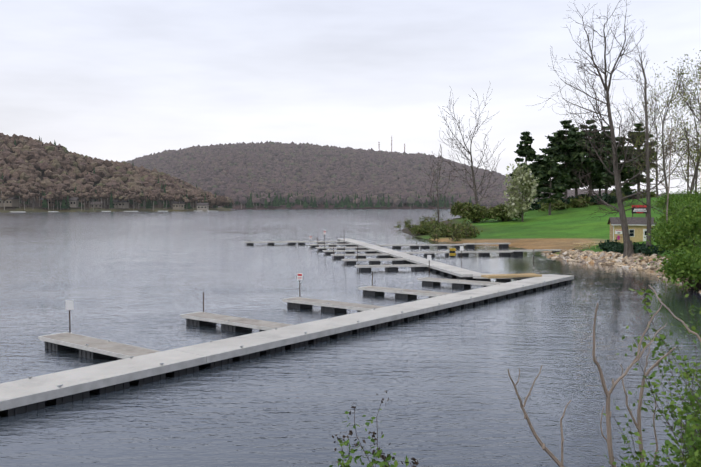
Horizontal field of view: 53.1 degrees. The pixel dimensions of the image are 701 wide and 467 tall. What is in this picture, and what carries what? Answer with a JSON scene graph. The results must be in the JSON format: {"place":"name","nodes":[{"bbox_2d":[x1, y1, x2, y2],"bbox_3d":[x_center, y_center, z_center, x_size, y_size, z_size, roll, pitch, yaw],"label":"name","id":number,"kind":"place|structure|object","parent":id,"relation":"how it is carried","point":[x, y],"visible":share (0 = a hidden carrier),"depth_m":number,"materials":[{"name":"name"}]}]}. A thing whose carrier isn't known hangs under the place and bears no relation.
{"place":"outdoors","nodes":[
{"label":"outdoors","id":0,"kind":"place"},
{"bbox_2d":[0,150,683,267],"bbox_3d":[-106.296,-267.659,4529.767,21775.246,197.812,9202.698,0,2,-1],"label":"grassy ground","id":1,"kind":"structure","parent":0,"point":[565,228],"depth_m":132.67,"materials":[{"name":"green plant"}]},
{"bbox_2d":[0,133,614,211],"bbox_3d":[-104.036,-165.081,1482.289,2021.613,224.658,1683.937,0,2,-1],"label":"wooded hills","id":2,"kind":"structure","parent":1,"relation":"on","point":[69,180],"depth_m":1363.17,"materials":[{"name":"brown plant"}]},
{"bbox_2d":[329,248,700,466],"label":"shrubs","id":3,"kind":"object","parent":1,"relation":"on","point":[691,426],"visible":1,"depth_m":4.20,"materials":[{"name":"green plant"}]},
{"bbox_2d":[394,0,700,289],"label":"trees","id":4,"kind":"object","parent":1,"relation":"on","point":[599,166],"visible":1,"depth_m":124.22,"materials":[{"name":"green plant"}]},
{"bbox_2d":[570,243,589,249],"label":"picnic table","id":5,"kind":"object","parent":1,"relation":"on","point":[575,245],"visible":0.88,"depth_m":84.09,"materials":[{"name":"brown wood"}]},
{"bbox_2d":[540,248,700,293],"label":"riprap rocks","id":6,"kind":"object","parent":1,"relation":"on","point":[602,257],"visible":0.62,"depth_m":67.62,"materials":[{"name":"beige stone"}]},
{"bbox_2d":[607,205,655,242],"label":"small house","id":7,"kind":"structure","parent":1,"relation":"on","point":[637,227],"depth_m":90.10,"materials":[{"name":"yellow wood"}]},
{"bbox_2d":[682,141,694,193],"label":"utility pole","id":8,"kind":"object","parent":1,"relation":"on","point":[687,169],"visible":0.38,"depth_m":120.07,"materials":[{"name":"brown wood"}]},
{"bbox_2d":[0,209,700,466],"bbox_3d":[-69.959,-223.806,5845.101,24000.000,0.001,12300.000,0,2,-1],"label":"lake water","id":9,"kind":"structure","parent":0,"point":[144,279],"depth_m":27.42,"materials":[{"name":"grey liquid"}]},
{"bbox_2d":[0,231,573,415],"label":"floating docks","id":10,"kind":"object","parent":9,"relation":"on","point":[136,365],"visible":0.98,"depth_m":30.17,"materials":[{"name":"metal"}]},
{"bbox_2d":[0,0,700,193],"label":"sky","id":11,"kind":"structure","parent":0,"point":[115,80],"materials":[{"name":"white"}]}
]}

